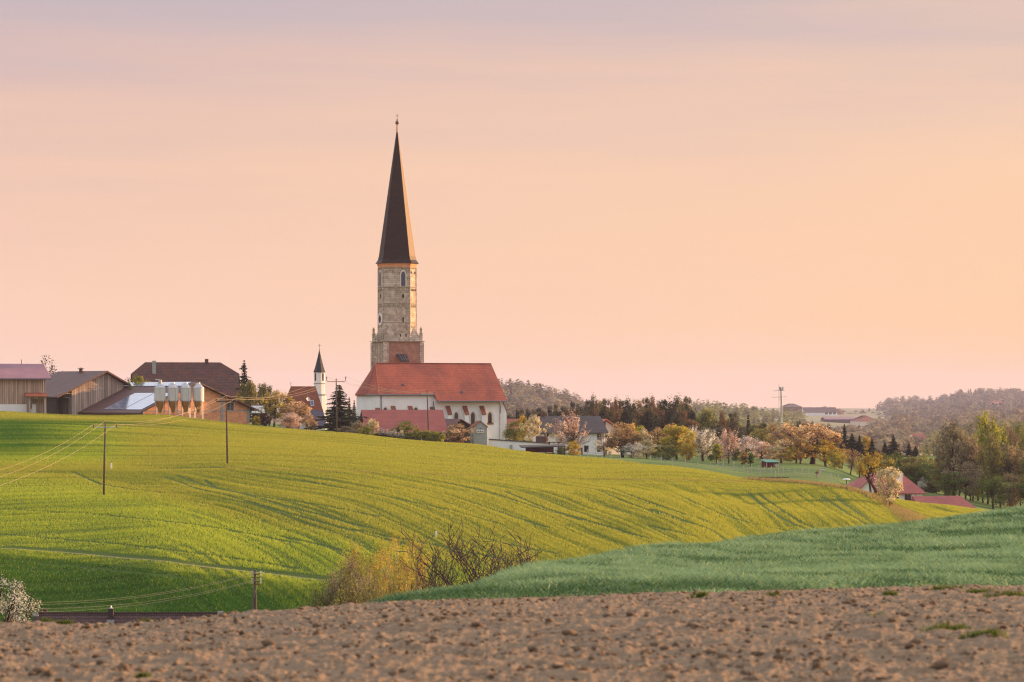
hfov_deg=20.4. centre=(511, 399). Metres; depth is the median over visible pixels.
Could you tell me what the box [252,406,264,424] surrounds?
metal shed
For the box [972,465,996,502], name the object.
wood tree
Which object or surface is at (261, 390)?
tree
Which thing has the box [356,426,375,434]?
bush
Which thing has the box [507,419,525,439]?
red roofed house
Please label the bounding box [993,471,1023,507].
wood tree
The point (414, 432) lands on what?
hedge shrub
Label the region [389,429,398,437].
flowering shrub
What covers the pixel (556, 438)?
cherry tree
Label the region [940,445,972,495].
wood tree
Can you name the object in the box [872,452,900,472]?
thicket tree
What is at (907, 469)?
thicket tree
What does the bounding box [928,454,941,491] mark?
thicket tree
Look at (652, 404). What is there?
pine tree
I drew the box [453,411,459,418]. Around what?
window
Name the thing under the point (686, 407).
pine tree
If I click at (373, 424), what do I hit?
bush
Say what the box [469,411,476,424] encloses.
window
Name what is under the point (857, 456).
orchard tree
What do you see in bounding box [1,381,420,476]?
power cable
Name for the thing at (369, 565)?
birch tree
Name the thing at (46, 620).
weed
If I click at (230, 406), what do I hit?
window
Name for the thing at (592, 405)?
pine tree
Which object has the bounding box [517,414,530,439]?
shrub
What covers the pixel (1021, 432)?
wood tree
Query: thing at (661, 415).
pine tree
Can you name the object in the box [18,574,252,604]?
telephone wire
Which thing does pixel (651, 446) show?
orchard tree
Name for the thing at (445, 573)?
bare tree
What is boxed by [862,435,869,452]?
tree
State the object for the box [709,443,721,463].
orchard tree
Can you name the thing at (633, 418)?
pine tree
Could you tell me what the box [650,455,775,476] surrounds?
orchard fence
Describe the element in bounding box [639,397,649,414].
pine tree
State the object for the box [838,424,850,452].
spruce tree
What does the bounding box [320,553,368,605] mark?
birch tree
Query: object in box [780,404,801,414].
hall
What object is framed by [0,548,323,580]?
dirt path
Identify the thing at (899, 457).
thicket tree
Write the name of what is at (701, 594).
weed
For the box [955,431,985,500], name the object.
wood tree
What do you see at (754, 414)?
forest
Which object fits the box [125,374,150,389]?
bush
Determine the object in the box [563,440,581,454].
bush
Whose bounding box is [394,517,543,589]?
bush
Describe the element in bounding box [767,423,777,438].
belt tree
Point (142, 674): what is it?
weed
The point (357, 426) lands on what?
bush
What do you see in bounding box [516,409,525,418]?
pine tree
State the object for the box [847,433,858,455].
spruce tree
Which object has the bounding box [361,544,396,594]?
birch tree
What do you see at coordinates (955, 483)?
wood tree
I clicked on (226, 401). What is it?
power pole
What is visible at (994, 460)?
wood tree
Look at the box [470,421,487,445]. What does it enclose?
transformer tower
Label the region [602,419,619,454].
gable house
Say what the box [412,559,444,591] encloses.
bare tree
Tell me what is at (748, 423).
spruce tree
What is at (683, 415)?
pine tree
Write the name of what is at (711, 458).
bush
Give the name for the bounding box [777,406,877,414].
forest
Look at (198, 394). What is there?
feed silo
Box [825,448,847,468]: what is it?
bush
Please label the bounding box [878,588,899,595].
weed
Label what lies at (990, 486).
wood tree
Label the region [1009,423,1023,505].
wood tree
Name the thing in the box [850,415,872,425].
barn
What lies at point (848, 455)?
orchard tree
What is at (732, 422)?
pine tree
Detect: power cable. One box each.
[1,376,407,469]
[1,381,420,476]
[2,376,421,484]
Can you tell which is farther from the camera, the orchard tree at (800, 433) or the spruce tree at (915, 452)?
the spruce tree at (915, 452)
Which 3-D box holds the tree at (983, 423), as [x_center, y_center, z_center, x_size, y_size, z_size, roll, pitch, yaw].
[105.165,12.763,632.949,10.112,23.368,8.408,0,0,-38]
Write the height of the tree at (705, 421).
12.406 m
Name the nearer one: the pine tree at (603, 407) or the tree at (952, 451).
the tree at (952, 451)
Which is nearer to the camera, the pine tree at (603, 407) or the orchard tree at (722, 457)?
the orchard tree at (722, 457)
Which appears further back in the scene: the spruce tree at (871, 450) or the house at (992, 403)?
the house at (992, 403)
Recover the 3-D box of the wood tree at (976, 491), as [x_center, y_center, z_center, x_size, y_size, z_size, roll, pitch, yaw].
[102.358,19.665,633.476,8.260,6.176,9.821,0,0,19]
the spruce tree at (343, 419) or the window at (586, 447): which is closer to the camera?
the spruce tree at (343, 419)
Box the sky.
[0,0,1023,408]
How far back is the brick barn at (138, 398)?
680.34 m
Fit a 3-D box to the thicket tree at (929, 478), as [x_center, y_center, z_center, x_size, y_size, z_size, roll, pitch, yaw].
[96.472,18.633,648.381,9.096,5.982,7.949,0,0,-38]
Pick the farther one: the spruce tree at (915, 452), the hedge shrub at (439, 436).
the spruce tree at (915, 452)
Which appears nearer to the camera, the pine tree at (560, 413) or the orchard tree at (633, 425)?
the orchard tree at (633, 425)
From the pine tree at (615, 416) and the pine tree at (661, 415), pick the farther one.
the pine tree at (661, 415)
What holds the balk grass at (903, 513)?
on the crop field at (298, 574)
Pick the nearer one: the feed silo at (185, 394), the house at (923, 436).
the feed silo at (185, 394)
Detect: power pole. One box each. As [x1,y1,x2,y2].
[93,421,116,494]
[216,396,235,462]
[326,377,345,431]
[420,390,434,440]
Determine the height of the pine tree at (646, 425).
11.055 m
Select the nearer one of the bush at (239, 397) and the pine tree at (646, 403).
the bush at (239, 397)
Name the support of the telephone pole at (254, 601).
on the crop field at (298, 574)
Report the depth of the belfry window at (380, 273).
706.46 m
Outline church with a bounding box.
[355,119,506,445]
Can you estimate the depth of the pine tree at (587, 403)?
890.41 m
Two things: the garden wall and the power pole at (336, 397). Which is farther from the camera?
the garden wall
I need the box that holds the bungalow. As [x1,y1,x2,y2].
[846,473,925,500]
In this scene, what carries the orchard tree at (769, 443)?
on the ground at (808, 468)
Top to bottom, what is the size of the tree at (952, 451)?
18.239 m
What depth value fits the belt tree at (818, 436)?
799.32 m
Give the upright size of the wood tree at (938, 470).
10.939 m
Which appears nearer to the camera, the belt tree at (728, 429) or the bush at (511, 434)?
the bush at (511, 434)
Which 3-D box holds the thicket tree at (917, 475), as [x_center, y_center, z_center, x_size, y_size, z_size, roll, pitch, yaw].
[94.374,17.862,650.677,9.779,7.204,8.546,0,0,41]
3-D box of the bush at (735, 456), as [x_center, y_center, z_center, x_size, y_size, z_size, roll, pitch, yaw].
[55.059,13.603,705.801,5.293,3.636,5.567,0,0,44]
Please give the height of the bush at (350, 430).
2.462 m
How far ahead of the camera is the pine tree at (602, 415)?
856.46 m
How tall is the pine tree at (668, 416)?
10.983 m
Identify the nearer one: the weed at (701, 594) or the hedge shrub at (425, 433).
the weed at (701, 594)
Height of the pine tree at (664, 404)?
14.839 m
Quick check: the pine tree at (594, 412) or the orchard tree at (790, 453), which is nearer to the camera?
the orchard tree at (790, 453)
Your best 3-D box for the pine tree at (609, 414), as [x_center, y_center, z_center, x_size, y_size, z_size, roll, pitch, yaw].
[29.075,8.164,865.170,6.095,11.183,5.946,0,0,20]
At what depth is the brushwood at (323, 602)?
255.65 m
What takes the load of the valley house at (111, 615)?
on the ground at (808, 468)
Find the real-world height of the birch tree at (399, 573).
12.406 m
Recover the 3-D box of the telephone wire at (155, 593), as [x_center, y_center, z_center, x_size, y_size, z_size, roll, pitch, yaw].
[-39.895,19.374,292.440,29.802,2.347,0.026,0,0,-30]
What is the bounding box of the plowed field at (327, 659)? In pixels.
[0,584,1023,681]
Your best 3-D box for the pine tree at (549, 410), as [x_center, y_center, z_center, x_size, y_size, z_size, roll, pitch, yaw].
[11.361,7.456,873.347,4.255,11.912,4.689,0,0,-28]
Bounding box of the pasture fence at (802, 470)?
[717,460,838,482]
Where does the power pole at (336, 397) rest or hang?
on the ground at (808, 468)
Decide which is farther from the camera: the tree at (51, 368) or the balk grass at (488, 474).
the tree at (51, 368)
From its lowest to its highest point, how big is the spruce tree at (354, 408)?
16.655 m
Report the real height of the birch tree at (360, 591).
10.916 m
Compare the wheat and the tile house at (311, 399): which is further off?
the tile house at (311, 399)
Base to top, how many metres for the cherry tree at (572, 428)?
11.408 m
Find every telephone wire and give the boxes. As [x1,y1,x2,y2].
[0,581,253,611]
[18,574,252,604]
[29,580,253,608]
[67,573,252,601]
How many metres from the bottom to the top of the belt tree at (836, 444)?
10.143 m
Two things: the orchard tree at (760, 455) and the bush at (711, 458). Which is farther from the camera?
the bush at (711, 458)
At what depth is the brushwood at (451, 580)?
238.67 m
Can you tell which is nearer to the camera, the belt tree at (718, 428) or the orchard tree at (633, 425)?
the orchard tree at (633, 425)
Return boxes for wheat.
[364,506,1023,602]
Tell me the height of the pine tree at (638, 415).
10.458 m
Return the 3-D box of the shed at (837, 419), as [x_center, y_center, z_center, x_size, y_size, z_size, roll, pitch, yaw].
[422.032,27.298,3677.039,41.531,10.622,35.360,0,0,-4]
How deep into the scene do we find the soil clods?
18.89 m
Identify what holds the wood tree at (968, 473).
on the ground at (808, 468)
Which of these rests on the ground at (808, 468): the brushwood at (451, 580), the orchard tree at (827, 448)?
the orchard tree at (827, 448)
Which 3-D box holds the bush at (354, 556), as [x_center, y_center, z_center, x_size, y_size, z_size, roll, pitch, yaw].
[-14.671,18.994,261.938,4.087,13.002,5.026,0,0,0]
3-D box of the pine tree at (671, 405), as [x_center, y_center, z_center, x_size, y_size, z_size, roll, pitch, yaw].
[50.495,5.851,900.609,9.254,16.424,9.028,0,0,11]
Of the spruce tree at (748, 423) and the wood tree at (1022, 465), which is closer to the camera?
the wood tree at (1022, 465)
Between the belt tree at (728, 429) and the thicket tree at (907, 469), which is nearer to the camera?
the thicket tree at (907, 469)
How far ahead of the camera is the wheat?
57.99 m
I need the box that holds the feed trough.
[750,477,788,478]
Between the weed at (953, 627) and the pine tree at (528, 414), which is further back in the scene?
the pine tree at (528, 414)
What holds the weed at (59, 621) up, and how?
on the plowed field at (327, 659)
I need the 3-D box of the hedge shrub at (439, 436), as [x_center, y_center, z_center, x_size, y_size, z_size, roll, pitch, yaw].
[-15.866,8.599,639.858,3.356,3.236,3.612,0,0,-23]
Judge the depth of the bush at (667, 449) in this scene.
667.63 m
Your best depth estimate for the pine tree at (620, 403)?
887.65 m
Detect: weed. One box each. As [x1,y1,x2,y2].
[40,617,54,621]
[54,618,74,623]
[132,671,152,677]
[135,617,157,621]
[688,591,709,597]
[764,591,782,595]
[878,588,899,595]
[920,620,982,631]
[926,583,964,590]
[949,627,1009,639]
[958,586,997,593]
[983,589,1023,597]
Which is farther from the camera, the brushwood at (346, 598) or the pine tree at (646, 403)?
the pine tree at (646, 403)
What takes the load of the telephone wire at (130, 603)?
attached to the telephone pole at (254, 601)
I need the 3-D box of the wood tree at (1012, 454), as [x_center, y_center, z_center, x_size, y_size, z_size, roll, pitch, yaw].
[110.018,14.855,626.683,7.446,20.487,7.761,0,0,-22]
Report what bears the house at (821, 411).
on the ground at (808, 468)
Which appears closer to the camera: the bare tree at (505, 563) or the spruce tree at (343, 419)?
the bare tree at (505, 563)
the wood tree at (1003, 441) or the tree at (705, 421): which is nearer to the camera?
the wood tree at (1003, 441)
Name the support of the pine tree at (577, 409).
on the ground at (808, 468)
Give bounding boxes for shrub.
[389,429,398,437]
[397,430,403,438]
[411,428,423,438]
[418,430,432,440]
[425,430,440,441]
[435,432,445,441]
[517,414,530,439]
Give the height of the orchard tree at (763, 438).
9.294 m
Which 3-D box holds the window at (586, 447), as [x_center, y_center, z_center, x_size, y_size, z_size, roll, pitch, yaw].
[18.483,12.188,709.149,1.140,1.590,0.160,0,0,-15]
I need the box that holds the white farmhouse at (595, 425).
[525,412,608,454]
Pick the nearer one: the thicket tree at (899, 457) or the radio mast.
the thicket tree at (899, 457)
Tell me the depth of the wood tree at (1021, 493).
599.06 m
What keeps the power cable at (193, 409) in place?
attached to the power pole at (336, 397)
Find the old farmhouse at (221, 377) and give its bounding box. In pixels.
[130,359,239,398]
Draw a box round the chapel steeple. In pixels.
[314,344,325,429]
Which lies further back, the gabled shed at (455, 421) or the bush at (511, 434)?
the bush at (511, 434)
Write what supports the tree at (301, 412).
on the ground at (808, 468)
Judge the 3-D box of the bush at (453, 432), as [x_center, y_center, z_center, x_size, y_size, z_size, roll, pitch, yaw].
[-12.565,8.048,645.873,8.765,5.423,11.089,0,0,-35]
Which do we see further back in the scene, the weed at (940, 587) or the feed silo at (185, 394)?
the feed silo at (185, 394)
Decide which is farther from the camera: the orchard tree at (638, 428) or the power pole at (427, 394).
the orchard tree at (638, 428)
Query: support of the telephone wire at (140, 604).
attached to the telephone pole at (254, 601)
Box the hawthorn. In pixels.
[0,574,42,621]
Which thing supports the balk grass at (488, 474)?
on the crop field at (298, 574)
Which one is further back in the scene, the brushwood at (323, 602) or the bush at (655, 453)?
the bush at (655, 453)
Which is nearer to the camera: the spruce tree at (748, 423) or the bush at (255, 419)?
the bush at (255, 419)
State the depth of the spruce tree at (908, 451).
779.65 m
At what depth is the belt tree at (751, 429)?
837.04 m
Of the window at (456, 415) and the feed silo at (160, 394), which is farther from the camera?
the window at (456, 415)
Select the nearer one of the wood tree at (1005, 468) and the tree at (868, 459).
the tree at (868, 459)
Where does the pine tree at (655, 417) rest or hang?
on the ground at (808, 468)
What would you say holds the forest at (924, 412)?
on the ground at (808, 468)
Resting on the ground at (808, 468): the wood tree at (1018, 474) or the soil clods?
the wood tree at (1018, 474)
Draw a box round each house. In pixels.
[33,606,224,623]
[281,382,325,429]
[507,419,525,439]
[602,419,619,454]
[760,459,778,467]
[802,407,837,415]
[909,433,926,441]
[987,402,1003,406]
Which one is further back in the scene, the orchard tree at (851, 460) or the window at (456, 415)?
the window at (456, 415)
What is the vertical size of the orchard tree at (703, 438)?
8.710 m
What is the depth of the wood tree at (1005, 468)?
627.35 m
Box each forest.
[498,378,594,418]
[683,399,808,433]
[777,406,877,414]
[794,421,942,453]
[873,387,1023,410]
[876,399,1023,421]
[917,419,1023,455]
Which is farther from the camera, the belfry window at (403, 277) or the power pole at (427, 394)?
the belfry window at (403, 277)
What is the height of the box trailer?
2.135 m
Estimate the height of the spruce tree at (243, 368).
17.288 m
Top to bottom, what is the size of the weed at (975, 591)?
0.116 m
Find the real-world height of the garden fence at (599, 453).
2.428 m
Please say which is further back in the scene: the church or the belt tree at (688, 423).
the belt tree at (688, 423)
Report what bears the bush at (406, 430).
on the ground at (808, 468)
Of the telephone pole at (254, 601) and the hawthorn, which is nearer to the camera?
the hawthorn
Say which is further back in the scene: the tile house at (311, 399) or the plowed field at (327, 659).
the tile house at (311, 399)
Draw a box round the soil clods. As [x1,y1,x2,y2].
[0,584,1023,681]
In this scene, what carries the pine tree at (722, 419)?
on the ground at (808, 468)
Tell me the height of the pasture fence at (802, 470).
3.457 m
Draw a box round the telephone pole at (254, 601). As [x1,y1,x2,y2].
[251,570,260,609]
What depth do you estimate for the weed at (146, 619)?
27.50 m
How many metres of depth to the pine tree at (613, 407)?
868.74 m
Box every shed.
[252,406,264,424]
[444,419,470,442]
[519,444,565,454]
[821,417,854,422]
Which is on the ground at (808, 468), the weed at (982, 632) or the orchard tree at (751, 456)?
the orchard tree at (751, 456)
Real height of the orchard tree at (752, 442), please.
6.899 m
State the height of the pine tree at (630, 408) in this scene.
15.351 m
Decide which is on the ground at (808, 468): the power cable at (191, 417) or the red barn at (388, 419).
the red barn at (388, 419)
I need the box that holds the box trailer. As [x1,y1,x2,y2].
[533,436,547,442]
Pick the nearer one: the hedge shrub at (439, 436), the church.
the hedge shrub at (439, 436)
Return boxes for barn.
[0,359,51,413]
[46,368,130,414]
[78,382,257,423]
[359,410,447,441]
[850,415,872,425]
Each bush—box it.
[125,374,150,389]
[235,392,244,402]
[250,415,261,425]
[260,412,270,425]
[271,412,302,428]
[300,416,318,430]
[334,426,358,432]
[351,420,365,433]
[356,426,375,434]
[366,419,380,435]
[389,420,416,438]
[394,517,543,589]
[433,423,474,442]
[502,420,526,440]
[554,447,566,454]
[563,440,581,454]
[620,442,648,457]
[647,451,662,457]
[657,442,682,459]
[676,440,697,460]
[706,451,717,460]
[726,448,741,460]
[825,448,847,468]
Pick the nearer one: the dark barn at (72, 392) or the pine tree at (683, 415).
the dark barn at (72, 392)
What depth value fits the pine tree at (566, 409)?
903.56 m
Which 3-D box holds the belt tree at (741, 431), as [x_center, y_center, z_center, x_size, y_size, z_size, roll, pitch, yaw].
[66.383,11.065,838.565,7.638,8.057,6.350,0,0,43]
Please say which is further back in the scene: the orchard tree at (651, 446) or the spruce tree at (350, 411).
the spruce tree at (350, 411)
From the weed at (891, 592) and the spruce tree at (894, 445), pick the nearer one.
the weed at (891, 592)
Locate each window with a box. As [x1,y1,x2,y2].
[227,402,233,409]
[379,270,381,286]
[400,270,406,286]
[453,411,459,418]
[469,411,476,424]
[486,411,493,423]
[584,445,588,451]
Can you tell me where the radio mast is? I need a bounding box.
[775,387,784,428]
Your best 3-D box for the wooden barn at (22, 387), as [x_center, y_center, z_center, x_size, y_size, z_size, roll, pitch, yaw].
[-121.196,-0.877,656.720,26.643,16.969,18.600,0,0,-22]
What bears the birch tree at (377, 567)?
on the ground at (808, 468)
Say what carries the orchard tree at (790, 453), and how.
on the ground at (808, 468)
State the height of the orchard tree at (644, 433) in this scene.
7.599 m
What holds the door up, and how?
in the wooden barn at (22, 387)
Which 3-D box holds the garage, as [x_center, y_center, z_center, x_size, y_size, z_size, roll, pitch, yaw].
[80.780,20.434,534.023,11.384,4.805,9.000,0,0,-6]
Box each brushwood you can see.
[303,576,335,606]
[330,569,379,605]
[345,559,398,603]
[379,569,424,598]
[430,575,464,588]
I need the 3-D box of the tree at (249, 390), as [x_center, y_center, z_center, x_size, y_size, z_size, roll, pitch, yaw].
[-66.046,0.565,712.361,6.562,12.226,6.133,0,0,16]
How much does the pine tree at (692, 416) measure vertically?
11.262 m
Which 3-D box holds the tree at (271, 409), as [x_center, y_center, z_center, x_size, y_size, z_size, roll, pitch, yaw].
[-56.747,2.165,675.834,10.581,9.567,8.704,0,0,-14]
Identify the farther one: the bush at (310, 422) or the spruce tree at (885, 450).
the spruce tree at (885, 450)
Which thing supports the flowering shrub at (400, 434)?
on the ground at (808, 468)
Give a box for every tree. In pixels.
[39,355,56,374]
[235,360,253,422]
[238,378,263,422]
[254,389,294,426]
[255,383,270,415]
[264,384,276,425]
[276,401,312,428]
[304,385,367,432]
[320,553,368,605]
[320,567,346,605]
[329,558,384,604]
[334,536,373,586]
[343,549,386,599]
[347,398,352,423]
[352,400,355,423]
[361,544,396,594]
[365,531,413,595]
[379,531,421,595]
[396,534,445,591]
[410,537,459,590]
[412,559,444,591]
[451,523,544,582]
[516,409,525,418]
[519,414,554,441]
[525,407,530,418]
[545,405,556,415]
[549,409,593,453]
[551,404,557,415]
[551,435,567,448]
[556,403,565,415]
[564,406,570,415]
[568,401,577,415]
[573,403,583,415]
[583,399,592,415]
[585,394,599,414]
[590,408,596,415]
[593,435,615,456]
[597,410,609,419]
[598,398,616,415]
[601,421,644,457]
[605,394,622,422]
[605,408,613,421]
[608,422,640,446]
[609,410,621,423]
[614,399,628,419]
[614,410,631,428]
[618,395,641,426]
[625,412,639,426]
[632,399,647,419]
[633,425,650,454]
[635,411,645,426]
[637,411,653,437]
[637,439,660,458]
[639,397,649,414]
[639,428,655,456]
[644,408,661,435]
[645,393,659,415]
[645,427,676,457]
[656,410,665,437]
[656,423,696,459]
[658,399,677,418]
[661,411,673,427]
[662,392,682,421]
[668,408,683,427]
[679,411,687,441]
[680,396,697,437]
[681,419,700,437]
[682,409,696,432]
[688,427,724,460]
[693,424,703,441]
[694,407,716,443]
[704,423,727,444]
[708,440,733,460]
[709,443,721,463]
[714,411,730,427]
[718,428,750,463]
[720,427,737,443]
[725,412,743,437]
[725,435,761,456]
[731,425,748,445]
[737,452,747,465]
[745,415,751,450]
[745,452,755,465]
[746,423,764,438]
[749,425,777,453]
[753,441,772,461]
[754,422,774,435]
[755,434,775,458]
[764,439,791,462]
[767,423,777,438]
[769,422,799,460]
[778,421,842,463]
[780,444,808,462]
[785,437,815,463]
[789,425,809,460]
[809,439,846,466]
[813,422,827,460]
[832,430,841,459]
[833,442,850,468]
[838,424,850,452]
[841,449,857,474]
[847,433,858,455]
[848,452,866,476]
[854,451,894,492]
[855,435,865,456]
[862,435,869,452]
[864,439,879,457]
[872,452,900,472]
[874,466,903,504]
[879,442,888,455]
[887,434,903,456]
[888,452,911,471]
[897,455,924,484]
[903,442,915,456]
[904,463,939,490]
[910,469,951,492]
[912,446,920,456]
[914,452,933,469]
[917,476,926,489]
[917,480,938,492]
[925,452,959,493]
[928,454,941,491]
[933,419,983,495]
[933,471,973,495]
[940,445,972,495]
[951,461,985,499]
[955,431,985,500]
[961,480,984,500]
[971,472,1010,508]
[972,409,1009,503]
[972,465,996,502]
[977,432,1013,499]
[983,454,1020,506]
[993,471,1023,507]
[998,423,1023,506]
[998,425,1015,465]
[1005,450,1022,503]
[1006,475,1023,503]
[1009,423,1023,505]
[1015,421,1023,453]
[1017,455,1023,473]
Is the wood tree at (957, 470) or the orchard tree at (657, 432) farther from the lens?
the orchard tree at (657, 432)
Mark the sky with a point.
(738, 202)
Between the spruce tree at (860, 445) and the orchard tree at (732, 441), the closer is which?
the orchard tree at (732, 441)
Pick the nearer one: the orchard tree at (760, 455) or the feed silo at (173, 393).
the feed silo at (173, 393)
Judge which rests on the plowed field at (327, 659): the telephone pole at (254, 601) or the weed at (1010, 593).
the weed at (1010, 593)
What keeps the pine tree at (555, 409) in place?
on the ground at (808, 468)
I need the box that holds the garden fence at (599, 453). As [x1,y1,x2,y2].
[580,449,620,459]
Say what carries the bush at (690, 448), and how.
on the ground at (808, 468)
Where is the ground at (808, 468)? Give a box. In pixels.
[248,407,1023,509]
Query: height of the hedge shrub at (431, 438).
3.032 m
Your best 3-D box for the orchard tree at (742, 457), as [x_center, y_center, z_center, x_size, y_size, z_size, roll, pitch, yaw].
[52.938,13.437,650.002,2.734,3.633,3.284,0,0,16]
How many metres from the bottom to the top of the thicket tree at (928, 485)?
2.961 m
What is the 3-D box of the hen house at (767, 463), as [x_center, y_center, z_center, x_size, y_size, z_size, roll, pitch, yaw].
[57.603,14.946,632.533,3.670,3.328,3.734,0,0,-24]
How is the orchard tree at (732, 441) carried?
on the ground at (808, 468)
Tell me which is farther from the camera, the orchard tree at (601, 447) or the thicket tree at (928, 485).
the orchard tree at (601, 447)
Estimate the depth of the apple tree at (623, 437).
670.92 m
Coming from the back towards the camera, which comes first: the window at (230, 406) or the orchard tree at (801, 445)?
the window at (230, 406)
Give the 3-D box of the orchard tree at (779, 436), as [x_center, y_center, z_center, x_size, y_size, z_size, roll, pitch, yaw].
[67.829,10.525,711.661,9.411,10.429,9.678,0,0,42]
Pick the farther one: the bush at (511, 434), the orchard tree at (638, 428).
the orchard tree at (638, 428)
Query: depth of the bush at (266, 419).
655.92 m
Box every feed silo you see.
[154,379,165,413]
[167,383,178,415]
[180,383,190,417]
[193,383,203,417]
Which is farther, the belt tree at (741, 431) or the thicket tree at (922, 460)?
the belt tree at (741, 431)
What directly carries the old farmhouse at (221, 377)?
on the ground at (808, 468)
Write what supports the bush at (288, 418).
on the ground at (808, 468)
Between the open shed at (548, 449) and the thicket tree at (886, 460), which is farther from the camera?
the thicket tree at (886, 460)
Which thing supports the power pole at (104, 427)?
on the ground at (808, 468)
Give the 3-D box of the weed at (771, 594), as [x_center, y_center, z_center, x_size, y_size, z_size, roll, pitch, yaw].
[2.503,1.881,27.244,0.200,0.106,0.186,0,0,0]
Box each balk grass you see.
[227,467,752,481]
[742,476,927,521]
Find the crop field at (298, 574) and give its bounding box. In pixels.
[0,420,960,620]
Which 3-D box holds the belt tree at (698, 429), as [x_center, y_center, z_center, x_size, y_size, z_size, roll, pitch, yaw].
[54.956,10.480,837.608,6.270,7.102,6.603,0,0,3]
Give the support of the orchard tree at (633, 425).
on the ground at (808, 468)
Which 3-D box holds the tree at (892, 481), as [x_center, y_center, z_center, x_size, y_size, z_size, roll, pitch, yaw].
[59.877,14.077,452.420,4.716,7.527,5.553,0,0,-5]
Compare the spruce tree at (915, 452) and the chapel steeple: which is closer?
the chapel steeple
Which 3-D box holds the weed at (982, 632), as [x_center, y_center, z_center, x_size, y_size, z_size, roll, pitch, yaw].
[3.024,1.520,18.310,0.425,0.134,0.381,0,0,0]
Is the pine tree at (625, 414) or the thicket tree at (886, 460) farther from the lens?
the pine tree at (625, 414)
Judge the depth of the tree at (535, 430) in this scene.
683.71 m
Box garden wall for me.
[489,439,548,450]
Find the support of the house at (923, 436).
on the ground at (808, 468)
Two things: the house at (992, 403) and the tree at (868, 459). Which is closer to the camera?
the tree at (868, 459)
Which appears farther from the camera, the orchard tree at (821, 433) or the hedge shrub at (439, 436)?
the orchard tree at (821, 433)
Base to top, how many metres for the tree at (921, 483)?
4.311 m
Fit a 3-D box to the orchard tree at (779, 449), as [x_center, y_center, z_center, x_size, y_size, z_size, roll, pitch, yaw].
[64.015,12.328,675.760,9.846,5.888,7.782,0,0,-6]
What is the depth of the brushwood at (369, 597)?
247.59 m
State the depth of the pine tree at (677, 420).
856.80 m
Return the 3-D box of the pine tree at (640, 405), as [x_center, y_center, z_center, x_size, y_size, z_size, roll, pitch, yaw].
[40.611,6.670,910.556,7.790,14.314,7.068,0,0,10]
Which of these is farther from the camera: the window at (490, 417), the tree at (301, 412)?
the window at (490, 417)
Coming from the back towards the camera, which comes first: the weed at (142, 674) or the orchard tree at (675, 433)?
the orchard tree at (675, 433)
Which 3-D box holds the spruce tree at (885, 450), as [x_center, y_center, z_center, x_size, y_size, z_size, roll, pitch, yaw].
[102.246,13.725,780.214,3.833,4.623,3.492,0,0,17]
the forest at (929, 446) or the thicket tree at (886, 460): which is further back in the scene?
the forest at (929, 446)
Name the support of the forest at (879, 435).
on the ground at (808, 468)
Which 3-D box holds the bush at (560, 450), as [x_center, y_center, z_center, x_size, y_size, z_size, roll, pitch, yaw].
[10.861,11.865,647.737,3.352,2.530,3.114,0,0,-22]
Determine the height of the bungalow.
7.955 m
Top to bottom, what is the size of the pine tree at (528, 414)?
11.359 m
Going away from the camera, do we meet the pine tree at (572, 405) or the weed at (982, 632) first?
the weed at (982, 632)
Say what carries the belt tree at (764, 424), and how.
on the ground at (808, 468)
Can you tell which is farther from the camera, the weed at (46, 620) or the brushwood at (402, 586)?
the brushwood at (402, 586)
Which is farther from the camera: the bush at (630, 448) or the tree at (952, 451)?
the bush at (630, 448)
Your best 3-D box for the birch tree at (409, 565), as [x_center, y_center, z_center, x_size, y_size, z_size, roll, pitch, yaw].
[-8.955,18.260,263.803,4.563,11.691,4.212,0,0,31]
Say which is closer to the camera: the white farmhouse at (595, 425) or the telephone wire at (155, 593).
the telephone wire at (155, 593)
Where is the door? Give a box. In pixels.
[36,399,41,413]
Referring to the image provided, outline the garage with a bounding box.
[910,496,975,507]
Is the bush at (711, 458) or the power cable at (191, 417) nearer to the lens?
the power cable at (191, 417)

